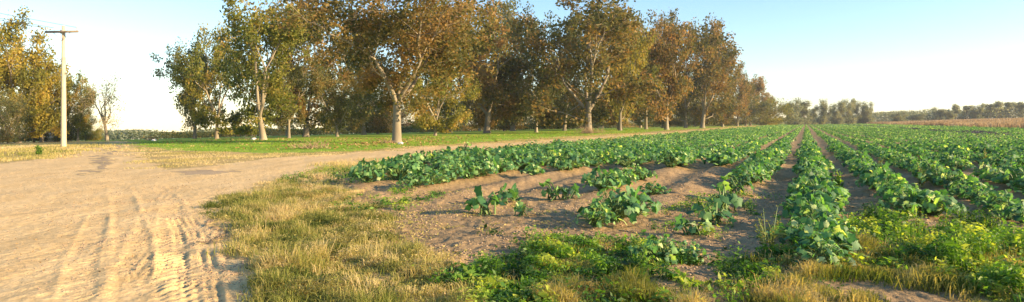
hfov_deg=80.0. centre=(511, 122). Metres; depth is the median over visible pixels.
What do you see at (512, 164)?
crop plant
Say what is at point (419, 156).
crop plant
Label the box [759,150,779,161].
crop plant
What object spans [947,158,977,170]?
crop plant
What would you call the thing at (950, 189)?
crop plant
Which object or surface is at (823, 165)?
crop plant
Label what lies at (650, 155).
crop plant
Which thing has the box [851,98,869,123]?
distant tree
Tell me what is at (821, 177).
crop plant
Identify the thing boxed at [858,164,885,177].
crop plant
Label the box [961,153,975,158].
crop plant
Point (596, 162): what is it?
crop plant
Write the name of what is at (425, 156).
crop plant
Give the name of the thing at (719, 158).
crop plant
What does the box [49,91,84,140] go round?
broadleaf tree
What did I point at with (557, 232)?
soil clods
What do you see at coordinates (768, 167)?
crop plant
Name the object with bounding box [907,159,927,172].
crop plant
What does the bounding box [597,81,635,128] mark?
pecan tree
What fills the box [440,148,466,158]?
crop plant
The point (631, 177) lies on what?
crop plant
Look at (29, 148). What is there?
track verge grass
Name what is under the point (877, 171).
crop plant
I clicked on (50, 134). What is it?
shed
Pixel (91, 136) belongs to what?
broadleaf tree
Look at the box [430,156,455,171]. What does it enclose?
crop plant
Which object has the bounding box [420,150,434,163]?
crop plant
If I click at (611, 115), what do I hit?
pecan tree
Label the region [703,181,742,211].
crop plant
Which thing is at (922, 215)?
tall weed
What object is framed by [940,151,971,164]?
crop plant
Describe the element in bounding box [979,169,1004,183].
crop plant
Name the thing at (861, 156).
crop plant
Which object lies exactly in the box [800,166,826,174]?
crop plant
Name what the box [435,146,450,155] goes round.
crop plant
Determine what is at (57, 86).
broadleaf tree
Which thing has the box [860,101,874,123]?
distant tree
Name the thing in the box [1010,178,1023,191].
crop plant
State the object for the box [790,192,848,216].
crop plant
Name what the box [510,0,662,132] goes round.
pecan tree
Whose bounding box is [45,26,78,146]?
utility pole
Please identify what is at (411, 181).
crop plant
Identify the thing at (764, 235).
tall weed
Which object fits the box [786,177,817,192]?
crop plant
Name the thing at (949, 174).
crop plant
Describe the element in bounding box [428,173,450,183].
crop plant
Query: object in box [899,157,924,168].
crop plant
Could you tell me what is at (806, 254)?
crop plant
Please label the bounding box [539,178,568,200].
crop plant
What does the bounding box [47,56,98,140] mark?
broadleaf tree
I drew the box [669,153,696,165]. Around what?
crop plant
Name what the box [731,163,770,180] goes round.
crop plant
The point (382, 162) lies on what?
crop plant
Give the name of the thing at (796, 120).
distant tree
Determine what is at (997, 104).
distant tree
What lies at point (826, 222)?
crop plant
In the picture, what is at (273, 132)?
orchard brush
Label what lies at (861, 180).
crop plant
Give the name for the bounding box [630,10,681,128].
pecan tree
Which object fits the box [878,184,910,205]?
crop plant
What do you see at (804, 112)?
distant tree
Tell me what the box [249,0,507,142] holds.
pecan tree
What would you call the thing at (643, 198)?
crop plant
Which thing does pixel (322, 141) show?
orchard grass
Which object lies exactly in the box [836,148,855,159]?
crop plant
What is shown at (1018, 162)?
crop plant
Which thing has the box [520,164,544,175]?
crop plant
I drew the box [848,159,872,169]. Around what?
crop plant
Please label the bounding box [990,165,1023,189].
crop plant
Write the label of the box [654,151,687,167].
crop plant
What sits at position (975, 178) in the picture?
crop plant
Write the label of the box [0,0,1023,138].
sky
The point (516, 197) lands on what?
crop plant
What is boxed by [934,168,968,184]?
crop plant
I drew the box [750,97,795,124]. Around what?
pecan tree
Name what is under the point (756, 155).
crop plant
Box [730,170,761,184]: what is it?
crop plant
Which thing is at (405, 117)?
pecan tree
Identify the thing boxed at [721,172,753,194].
crop plant
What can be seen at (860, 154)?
crop plant
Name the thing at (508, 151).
crop plant
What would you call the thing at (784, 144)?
crop rows
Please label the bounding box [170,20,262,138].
pecan tree
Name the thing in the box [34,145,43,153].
tall weed
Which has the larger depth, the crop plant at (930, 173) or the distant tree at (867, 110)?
the distant tree at (867, 110)
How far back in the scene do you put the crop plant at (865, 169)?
15.56 m
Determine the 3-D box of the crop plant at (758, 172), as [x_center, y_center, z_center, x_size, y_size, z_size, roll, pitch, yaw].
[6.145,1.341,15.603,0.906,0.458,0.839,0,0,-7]
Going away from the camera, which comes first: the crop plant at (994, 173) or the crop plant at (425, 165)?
the crop plant at (994, 173)
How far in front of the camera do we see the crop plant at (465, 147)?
31.54 m
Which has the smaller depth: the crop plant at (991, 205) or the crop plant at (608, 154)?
the crop plant at (991, 205)
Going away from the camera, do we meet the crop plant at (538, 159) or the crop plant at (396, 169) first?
the crop plant at (396, 169)
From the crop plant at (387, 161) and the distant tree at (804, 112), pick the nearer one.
the crop plant at (387, 161)
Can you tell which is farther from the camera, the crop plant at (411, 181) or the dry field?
the dry field
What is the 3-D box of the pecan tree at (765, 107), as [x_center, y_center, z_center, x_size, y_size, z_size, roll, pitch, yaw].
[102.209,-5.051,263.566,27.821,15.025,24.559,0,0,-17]
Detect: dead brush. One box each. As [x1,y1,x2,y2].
[287,137,330,148]
[573,125,605,133]
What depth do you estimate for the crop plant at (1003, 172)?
14.32 m
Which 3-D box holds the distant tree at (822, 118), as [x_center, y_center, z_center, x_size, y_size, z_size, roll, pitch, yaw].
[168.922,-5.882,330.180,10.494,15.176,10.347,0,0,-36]
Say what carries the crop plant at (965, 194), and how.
on the ground at (122, 283)
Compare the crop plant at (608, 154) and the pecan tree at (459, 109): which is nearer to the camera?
the crop plant at (608, 154)
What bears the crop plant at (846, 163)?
on the ground at (122, 283)
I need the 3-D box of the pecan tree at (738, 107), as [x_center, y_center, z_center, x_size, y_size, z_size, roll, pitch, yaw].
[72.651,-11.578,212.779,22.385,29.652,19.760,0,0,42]
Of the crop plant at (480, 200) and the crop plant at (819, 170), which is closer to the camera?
the crop plant at (480, 200)
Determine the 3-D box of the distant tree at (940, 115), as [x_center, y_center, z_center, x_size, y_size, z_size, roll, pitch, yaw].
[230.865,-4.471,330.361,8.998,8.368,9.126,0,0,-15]
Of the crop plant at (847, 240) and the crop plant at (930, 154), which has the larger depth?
the crop plant at (930, 154)
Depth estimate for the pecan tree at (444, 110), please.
110.85 m
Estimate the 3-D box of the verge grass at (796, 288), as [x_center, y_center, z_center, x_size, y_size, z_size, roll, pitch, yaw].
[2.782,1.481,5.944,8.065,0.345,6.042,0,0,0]
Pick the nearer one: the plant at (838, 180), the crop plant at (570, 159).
the plant at (838, 180)
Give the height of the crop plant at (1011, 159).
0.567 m
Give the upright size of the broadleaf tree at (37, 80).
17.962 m
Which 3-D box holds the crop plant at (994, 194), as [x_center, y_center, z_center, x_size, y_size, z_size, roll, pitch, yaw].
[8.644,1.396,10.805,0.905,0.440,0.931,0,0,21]
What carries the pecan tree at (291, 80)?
on the ground at (122, 283)
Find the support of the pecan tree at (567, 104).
on the ground at (122, 283)
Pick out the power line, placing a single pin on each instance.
(38, 20)
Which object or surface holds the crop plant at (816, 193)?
on the ground at (122, 283)
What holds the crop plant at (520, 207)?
on the ground at (122, 283)
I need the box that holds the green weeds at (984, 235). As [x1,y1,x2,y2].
[277,160,1023,301]
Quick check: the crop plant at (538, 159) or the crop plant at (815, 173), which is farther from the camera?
the crop plant at (538, 159)
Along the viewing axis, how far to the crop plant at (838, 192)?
10.87 m
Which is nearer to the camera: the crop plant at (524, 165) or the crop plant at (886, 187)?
the crop plant at (886, 187)
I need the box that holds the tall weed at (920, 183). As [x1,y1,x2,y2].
[916,163,928,187]
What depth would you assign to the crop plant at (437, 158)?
20.98 m
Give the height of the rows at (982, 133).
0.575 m
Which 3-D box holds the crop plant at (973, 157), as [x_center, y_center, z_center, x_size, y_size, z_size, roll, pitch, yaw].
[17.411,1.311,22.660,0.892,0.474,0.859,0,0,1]
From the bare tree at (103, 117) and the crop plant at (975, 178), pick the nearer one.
the crop plant at (975, 178)
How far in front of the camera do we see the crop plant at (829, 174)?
16.18 m
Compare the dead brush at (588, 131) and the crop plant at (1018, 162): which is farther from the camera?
the dead brush at (588, 131)
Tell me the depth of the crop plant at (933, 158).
21.72 m
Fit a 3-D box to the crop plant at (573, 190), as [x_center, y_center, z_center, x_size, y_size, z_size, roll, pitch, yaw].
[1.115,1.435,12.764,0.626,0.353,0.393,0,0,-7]
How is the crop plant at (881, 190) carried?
on the ground at (122, 283)
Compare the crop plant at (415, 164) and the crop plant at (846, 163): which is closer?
the crop plant at (415, 164)
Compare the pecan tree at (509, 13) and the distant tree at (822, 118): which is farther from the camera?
the distant tree at (822, 118)
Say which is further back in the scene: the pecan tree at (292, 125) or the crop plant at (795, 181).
the pecan tree at (292, 125)
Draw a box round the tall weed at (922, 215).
[907,207,926,233]
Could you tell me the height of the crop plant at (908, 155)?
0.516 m
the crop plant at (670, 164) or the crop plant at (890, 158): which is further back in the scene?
the crop plant at (890, 158)
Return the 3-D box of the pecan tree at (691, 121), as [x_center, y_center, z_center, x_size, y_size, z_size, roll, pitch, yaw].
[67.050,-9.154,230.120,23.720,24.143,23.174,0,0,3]
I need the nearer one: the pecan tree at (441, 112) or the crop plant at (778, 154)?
the crop plant at (778, 154)
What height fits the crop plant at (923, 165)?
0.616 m
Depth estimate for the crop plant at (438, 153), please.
23.35 m
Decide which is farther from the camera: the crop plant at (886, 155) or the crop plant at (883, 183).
the crop plant at (886, 155)
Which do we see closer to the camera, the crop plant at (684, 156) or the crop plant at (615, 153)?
the crop plant at (684, 156)
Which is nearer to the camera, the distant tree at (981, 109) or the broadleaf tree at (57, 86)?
the broadleaf tree at (57, 86)
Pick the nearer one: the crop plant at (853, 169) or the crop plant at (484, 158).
the crop plant at (853, 169)
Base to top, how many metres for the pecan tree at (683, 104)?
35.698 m
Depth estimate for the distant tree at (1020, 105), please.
329.62 m
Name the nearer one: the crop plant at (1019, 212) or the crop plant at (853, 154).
the crop plant at (1019, 212)
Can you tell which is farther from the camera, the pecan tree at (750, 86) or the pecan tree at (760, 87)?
the pecan tree at (760, 87)
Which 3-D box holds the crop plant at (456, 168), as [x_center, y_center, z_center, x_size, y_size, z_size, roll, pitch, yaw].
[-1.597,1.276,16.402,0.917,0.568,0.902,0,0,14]
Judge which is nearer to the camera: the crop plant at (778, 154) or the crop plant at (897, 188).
the crop plant at (897, 188)
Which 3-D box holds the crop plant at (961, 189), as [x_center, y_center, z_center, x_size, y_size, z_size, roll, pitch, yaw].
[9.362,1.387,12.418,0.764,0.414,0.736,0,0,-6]
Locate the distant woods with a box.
[1,121,786,142]
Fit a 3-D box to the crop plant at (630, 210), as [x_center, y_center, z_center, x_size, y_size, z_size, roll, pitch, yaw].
[1.622,1.316,9.729,1.178,0.584,1.136,0,0,18]
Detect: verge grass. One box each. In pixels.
[0,125,809,190]
[400,224,1023,301]
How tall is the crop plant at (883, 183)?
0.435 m
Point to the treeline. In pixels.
(881, 116)
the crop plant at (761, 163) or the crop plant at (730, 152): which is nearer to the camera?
the crop plant at (761, 163)
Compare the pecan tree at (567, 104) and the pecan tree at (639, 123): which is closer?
the pecan tree at (567, 104)
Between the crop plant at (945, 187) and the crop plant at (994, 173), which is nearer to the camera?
the crop plant at (945, 187)
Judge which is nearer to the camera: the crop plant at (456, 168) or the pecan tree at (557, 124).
the crop plant at (456, 168)
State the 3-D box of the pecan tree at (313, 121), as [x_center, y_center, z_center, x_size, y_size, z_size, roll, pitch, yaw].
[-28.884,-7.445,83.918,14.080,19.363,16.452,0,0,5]
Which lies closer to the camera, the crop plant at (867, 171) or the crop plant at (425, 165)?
the crop plant at (867, 171)
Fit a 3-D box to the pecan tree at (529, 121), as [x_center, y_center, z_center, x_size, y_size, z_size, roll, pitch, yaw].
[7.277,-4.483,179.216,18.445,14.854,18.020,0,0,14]
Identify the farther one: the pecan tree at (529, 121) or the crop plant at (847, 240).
the pecan tree at (529, 121)
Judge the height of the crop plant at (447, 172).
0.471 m
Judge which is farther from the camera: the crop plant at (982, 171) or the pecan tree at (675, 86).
the pecan tree at (675, 86)
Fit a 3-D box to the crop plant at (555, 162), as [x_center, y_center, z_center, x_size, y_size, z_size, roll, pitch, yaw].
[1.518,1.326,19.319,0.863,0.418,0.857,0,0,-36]
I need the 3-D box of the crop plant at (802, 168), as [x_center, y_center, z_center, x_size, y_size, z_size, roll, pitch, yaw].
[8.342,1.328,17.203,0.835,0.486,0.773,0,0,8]
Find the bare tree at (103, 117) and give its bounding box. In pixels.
[72,69,125,140]
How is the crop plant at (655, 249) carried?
on the ground at (122, 283)
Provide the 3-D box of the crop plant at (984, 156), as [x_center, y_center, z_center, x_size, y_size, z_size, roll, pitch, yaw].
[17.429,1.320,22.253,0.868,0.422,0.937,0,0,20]
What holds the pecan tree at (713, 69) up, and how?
on the ground at (122, 283)
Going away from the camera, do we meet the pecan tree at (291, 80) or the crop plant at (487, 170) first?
the crop plant at (487, 170)
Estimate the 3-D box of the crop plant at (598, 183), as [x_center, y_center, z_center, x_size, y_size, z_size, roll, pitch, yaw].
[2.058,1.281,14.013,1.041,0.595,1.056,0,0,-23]
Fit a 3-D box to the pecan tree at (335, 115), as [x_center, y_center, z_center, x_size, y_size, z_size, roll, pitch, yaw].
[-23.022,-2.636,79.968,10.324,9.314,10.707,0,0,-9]
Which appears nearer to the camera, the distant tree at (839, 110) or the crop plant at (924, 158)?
the crop plant at (924, 158)
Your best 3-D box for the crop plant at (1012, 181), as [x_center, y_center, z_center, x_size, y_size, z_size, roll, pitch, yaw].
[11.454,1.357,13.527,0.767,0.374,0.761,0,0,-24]
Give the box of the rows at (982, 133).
[846,124,1012,135]
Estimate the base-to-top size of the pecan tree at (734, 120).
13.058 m
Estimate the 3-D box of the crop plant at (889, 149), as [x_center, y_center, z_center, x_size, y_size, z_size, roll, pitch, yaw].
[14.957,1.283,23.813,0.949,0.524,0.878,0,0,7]
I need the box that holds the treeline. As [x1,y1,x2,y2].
[783,105,1023,123]
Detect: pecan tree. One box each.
[149,30,238,138]
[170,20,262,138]
[218,0,310,139]
[240,1,357,136]
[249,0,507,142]
[266,41,325,137]
[266,80,308,135]
[294,65,373,136]
[311,6,397,134]
[350,82,407,133]
[371,96,415,131]
[402,55,483,135]
[408,0,505,133]
[413,97,461,130]
[427,0,542,132]
[428,84,478,130]
[457,76,480,130]
[476,76,533,130]
[483,0,558,130]
[503,34,569,131]
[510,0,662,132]
[519,84,559,129]
[540,78,599,128]
[546,5,592,130]
[575,7,663,130]
[584,1,659,129]
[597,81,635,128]
[609,9,728,129]
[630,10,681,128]
[630,102,664,127]
[633,89,694,127]
[643,104,677,125]
[655,8,721,127]
[666,73,717,126]
[675,13,743,127]
[691,52,751,126]
[709,97,749,125]
[720,67,756,125]
[731,95,772,125]
[736,73,768,125]
[749,91,774,118]
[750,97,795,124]
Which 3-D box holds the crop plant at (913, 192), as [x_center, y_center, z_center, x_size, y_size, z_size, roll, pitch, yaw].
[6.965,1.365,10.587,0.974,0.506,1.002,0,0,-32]
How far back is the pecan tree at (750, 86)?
242.46 m
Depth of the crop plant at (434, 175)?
15.12 m
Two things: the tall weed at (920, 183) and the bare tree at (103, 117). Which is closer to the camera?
the tall weed at (920, 183)
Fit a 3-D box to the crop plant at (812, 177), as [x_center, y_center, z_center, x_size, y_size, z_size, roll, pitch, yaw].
[5.659,1.248,11.299,1.094,0.699,1.078,0,0,-24]
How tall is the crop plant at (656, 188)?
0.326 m
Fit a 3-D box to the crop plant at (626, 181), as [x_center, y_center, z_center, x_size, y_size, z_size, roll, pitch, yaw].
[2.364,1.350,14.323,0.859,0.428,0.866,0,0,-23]
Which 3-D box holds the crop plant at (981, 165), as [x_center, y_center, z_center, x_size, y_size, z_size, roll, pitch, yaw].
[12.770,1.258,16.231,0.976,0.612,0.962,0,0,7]
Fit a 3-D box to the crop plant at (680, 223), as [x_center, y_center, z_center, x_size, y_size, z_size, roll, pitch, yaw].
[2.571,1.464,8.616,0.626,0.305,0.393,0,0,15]
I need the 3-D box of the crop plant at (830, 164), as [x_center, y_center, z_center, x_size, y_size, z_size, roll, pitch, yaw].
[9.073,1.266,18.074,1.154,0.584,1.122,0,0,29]
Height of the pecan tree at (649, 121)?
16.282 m
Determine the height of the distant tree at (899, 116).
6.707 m
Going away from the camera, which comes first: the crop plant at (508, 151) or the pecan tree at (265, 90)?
the crop plant at (508, 151)
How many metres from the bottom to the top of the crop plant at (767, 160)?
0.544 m
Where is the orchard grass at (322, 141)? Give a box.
[82,128,661,151]
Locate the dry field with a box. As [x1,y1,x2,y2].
[866,117,1023,128]
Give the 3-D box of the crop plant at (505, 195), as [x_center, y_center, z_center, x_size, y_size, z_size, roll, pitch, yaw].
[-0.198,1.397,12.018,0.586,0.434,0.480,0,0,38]
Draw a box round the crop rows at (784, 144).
[459,123,1023,194]
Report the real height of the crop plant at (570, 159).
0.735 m
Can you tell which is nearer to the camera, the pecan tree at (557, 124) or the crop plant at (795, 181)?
the crop plant at (795, 181)
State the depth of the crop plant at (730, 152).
22.43 m
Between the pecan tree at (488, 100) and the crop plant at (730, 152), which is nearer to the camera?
the crop plant at (730, 152)
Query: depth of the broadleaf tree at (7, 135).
69.48 m
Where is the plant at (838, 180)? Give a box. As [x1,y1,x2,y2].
[831,170,844,187]
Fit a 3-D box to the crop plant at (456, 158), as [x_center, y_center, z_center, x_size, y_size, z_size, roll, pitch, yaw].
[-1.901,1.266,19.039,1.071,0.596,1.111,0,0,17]
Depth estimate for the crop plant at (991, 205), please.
10.46 m
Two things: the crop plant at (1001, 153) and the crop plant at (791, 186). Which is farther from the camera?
the crop plant at (1001, 153)
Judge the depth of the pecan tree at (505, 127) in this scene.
130.39 m
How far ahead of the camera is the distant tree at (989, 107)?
329.51 m
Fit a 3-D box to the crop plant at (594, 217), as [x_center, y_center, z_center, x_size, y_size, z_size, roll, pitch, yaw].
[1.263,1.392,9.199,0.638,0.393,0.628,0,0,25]
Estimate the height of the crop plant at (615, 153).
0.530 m
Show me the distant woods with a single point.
(112, 135)
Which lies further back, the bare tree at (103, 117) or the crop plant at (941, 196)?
the bare tree at (103, 117)
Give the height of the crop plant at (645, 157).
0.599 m
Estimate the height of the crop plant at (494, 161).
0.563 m
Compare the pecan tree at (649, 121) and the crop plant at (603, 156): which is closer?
the crop plant at (603, 156)
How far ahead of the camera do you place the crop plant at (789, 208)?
9.14 m
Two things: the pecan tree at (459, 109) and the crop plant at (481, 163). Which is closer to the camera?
the crop plant at (481, 163)
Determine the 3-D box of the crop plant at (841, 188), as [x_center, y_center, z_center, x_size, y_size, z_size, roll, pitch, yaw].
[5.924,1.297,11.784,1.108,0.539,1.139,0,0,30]
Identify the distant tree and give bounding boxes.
[783,97,804,124]
[796,100,814,124]
[808,106,818,124]
[814,98,832,123]
[829,101,847,123]
[841,97,858,123]
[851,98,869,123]
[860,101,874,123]
[890,111,908,120]
[907,113,925,120]
[928,107,947,119]
[943,109,958,119]
[951,103,962,119]
[961,105,973,118]
[969,103,985,118]
[984,103,995,117]
[993,101,1005,117]
[1004,101,1018,117]
[1014,101,1023,116]
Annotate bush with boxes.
[84,124,104,140]
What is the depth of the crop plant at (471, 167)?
16.82 m
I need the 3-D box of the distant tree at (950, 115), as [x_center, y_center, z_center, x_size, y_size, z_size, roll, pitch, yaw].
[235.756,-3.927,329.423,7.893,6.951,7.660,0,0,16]
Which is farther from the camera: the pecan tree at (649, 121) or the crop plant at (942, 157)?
the pecan tree at (649, 121)
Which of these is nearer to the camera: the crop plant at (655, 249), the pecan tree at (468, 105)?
the crop plant at (655, 249)
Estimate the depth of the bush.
104.97 m
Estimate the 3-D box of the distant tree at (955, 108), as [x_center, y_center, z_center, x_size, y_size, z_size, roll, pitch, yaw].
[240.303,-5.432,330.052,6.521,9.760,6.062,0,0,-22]
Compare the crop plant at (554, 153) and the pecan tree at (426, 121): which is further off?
the pecan tree at (426, 121)
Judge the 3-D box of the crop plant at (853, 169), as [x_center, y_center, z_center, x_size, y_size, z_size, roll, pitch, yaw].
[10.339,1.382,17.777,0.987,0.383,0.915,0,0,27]
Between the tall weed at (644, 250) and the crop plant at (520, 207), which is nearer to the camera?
the tall weed at (644, 250)
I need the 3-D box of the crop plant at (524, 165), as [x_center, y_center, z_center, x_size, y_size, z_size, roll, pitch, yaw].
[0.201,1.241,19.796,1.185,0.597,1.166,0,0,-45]
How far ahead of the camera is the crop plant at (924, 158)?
18.47 m
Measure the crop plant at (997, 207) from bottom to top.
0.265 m
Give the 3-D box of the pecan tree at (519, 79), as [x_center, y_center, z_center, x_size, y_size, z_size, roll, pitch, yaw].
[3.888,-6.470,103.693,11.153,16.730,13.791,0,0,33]
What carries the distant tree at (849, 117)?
on the ground at (122, 283)
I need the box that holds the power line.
[0,13,76,27]
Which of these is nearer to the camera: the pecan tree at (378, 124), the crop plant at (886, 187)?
the crop plant at (886, 187)
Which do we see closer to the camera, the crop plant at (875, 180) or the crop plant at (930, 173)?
the crop plant at (875, 180)
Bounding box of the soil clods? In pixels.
[0,167,999,301]
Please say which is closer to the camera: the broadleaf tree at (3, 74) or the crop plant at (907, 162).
the crop plant at (907, 162)
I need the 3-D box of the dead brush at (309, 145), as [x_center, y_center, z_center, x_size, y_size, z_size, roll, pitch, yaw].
[-12.187,1.243,36.845,2.642,0.779,2.267,0,0,-19]
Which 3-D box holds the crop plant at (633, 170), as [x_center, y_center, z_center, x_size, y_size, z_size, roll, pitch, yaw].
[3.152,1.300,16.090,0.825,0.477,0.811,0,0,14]
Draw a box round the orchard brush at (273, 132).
[116,122,743,139]
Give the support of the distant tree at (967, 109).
on the ground at (122, 283)
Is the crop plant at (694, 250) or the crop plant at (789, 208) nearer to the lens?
the crop plant at (694, 250)
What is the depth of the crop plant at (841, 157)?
22.88 m
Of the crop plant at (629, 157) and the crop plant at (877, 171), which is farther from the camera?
the crop plant at (629, 157)
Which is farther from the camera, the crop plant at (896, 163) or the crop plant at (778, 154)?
the crop plant at (778, 154)
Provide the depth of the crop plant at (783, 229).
7.95 m
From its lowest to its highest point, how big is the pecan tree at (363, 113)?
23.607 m
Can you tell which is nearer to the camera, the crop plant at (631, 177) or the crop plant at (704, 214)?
the crop plant at (704, 214)
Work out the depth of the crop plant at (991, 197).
11.14 m
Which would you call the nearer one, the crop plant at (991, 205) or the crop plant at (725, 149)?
the crop plant at (991, 205)
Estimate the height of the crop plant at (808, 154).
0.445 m
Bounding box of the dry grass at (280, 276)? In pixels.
[192,172,589,301]
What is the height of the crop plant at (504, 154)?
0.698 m
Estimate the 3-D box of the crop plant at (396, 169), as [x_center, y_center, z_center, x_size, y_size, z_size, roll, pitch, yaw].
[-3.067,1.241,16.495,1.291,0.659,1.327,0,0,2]
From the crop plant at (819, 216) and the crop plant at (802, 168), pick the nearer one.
the crop plant at (819, 216)
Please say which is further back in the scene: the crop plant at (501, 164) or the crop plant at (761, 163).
the crop plant at (501, 164)
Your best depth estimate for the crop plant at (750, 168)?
16.42 m
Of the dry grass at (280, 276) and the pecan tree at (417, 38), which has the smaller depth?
the dry grass at (280, 276)
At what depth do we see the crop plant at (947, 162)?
20.16 m
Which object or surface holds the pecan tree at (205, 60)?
on the ground at (122, 283)
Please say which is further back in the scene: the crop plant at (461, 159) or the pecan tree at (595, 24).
the pecan tree at (595, 24)
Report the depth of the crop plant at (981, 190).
11.57 m
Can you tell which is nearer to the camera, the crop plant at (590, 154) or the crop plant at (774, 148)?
the crop plant at (590, 154)
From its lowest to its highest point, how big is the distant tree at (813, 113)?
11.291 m
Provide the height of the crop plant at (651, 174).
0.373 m
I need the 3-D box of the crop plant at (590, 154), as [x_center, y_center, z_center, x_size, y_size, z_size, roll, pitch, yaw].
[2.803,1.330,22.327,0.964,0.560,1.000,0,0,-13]
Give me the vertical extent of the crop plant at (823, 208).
0.483 m
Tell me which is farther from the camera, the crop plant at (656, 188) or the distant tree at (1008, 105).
the distant tree at (1008, 105)
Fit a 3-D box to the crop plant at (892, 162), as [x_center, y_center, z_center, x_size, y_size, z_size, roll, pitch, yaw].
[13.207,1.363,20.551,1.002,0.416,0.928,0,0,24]
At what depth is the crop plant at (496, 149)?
21.40 m
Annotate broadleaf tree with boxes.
[0,4,76,142]
[0,36,28,129]
[0,82,38,143]
[2,42,80,141]
[11,105,55,141]
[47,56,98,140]
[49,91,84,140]
[74,106,98,140]
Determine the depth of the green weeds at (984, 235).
6.68 m
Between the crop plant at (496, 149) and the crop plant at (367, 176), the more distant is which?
the crop plant at (496, 149)
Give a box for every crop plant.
[348,157,386,182]
[363,157,390,173]
[378,156,422,179]
[384,153,423,165]
[385,156,405,166]
[396,173,433,186]
[400,161,427,177]
[403,152,425,162]
[412,151,429,161]
[416,162,432,174]
[416,168,448,184]
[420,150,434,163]
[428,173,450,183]
[429,150,442,157]
[430,155,453,163]
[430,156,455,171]
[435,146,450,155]
[435,153,459,163]
[435,164,465,182]
[438,159,469,179]
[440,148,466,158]
[454,155,478,163]
[455,160,487,178]
[456,142,471,150]
[463,185,506,215]
[464,159,497,176]
[473,146,500,161]
[473,156,499,173]
[474,154,487,160]
[482,165,496,175]
[483,147,501,156]
[488,183,514,203]
[496,158,511,172]
[498,158,517,170]
[500,149,530,169]
[505,183,523,201]
[506,148,523,156]
[510,152,536,169]
[513,201,532,216]
[515,149,544,165]
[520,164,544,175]
[531,152,550,165]
[538,148,562,165]
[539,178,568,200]
[546,158,571,170]
[552,148,588,169]
[552,183,580,199]
[574,155,589,167]
[574,202,617,227]
[577,186,649,224]
[581,165,625,190]
[583,151,599,163]
[588,155,605,166]
[592,149,609,163]
[597,147,616,161]
[601,171,631,187]
[607,185,662,216]
[608,149,620,158]
[608,167,638,185]
[609,151,643,166]
[622,163,646,179]
[628,234,688,264]
[633,148,650,164]
[636,150,655,160]
[637,167,658,179]
[638,181,671,194]
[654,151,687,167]
[657,146,689,165]
[664,239,708,263]
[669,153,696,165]
[672,213,716,234]
[685,197,736,224]
[702,152,734,165]
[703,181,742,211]
[712,147,739,160]
[716,146,741,159]
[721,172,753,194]
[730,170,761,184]
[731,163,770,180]
[732,161,766,174]
[735,167,770,182]
[738,160,767,172]
[743,151,782,172]
[744,158,776,171]
[756,162,774,173]
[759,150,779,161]
[761,149,785,160]
[763,145,787,158]
[767,218,833,243]
[773,193,832,221]
[779,186,844,210]
[783,212,846,247]
[784,171,850,203]
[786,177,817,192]
[787,173,807,184]
[788,176,850,199]
[788,200,850,230]
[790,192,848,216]
[791,239,855,267]
[792,156,829,171]
[792,162,816,174]
[792,211,857,234]
[793,180,848,208]
[794,227,868,256]
[798,167,830,181]
[799,151,824,158]
[800,155,839,171]
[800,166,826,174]
[803,169,832,175]
[805,174,840,187]
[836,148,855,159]
[838,153,848,161]
[841,159,861,166]
[842,149,871,160]
[847,150,872,160]
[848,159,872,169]
[848,164,863,173]
[849,154,871,162]
[851,161,896,177]
[855,172,885,189]
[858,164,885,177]
[864,168,902,185]
[868,169,907,188]
[873,182,919,197]
[876,178,919,193]
[877,179,907,193]
[878,153,897,162]
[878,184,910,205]
[879,187,942,214]
[882,148,905,156]
[885,154,900,162]
[889,157,910,165]
[892,153,918,159]
[893,156,914,167]
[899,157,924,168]
[899,188,966,215]
[904,155,940,168]
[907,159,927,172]
[911,159,958,180]
[917,164,957,185]
[921,151,940,160]
[932,152,948,161]
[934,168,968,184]
[935,152,970,165]
[936,169,972,185]
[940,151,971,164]
[943,180,970,189]
[944,158,963,166]
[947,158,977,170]
[947,176,989,188]
[947,183,968,196]
[949,181,985,199]
[959,189,981,200]
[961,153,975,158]
[965,185,1004,200]
[967,151,986,162]
[969,189,1023,206]
[971,158,1001,176]
[974,153,995,160]
[974,188,1012,204]
[979,161,1021,183]
[979,169,1001,181]
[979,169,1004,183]
[984,196,1022,210]
[990,149,1023,163]
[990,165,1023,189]
[991,204,1016,219]
[995,166,1023,182]
[997,154,1022,168]
[1002,157,1023,168]
[1002,202,1023,222]
[1006,176,1023,189]
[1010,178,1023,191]
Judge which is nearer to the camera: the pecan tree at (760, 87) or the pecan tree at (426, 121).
the pecan tree at (426, 121)
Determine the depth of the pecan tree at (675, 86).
129.93 m
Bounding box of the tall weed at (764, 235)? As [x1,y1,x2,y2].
[754,205,781,247]
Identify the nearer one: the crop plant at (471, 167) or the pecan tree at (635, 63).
the crop plant at (471, 167)
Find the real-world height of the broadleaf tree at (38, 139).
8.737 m
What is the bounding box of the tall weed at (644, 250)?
[629,242,648,270]
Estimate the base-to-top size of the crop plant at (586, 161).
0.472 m
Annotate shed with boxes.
[39,124,71,141]
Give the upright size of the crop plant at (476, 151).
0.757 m
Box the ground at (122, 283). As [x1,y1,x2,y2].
[0,123,1023,301]
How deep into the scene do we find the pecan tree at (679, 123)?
177.41 m
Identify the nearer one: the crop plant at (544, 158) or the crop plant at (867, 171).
the crop plant at (867, 171)
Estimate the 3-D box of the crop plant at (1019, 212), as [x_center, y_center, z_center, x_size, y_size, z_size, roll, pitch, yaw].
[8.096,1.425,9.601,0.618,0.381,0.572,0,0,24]
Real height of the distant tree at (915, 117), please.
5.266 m
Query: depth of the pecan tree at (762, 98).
315.93 m
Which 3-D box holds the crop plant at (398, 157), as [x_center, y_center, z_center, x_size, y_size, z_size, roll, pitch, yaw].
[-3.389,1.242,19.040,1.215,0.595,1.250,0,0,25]

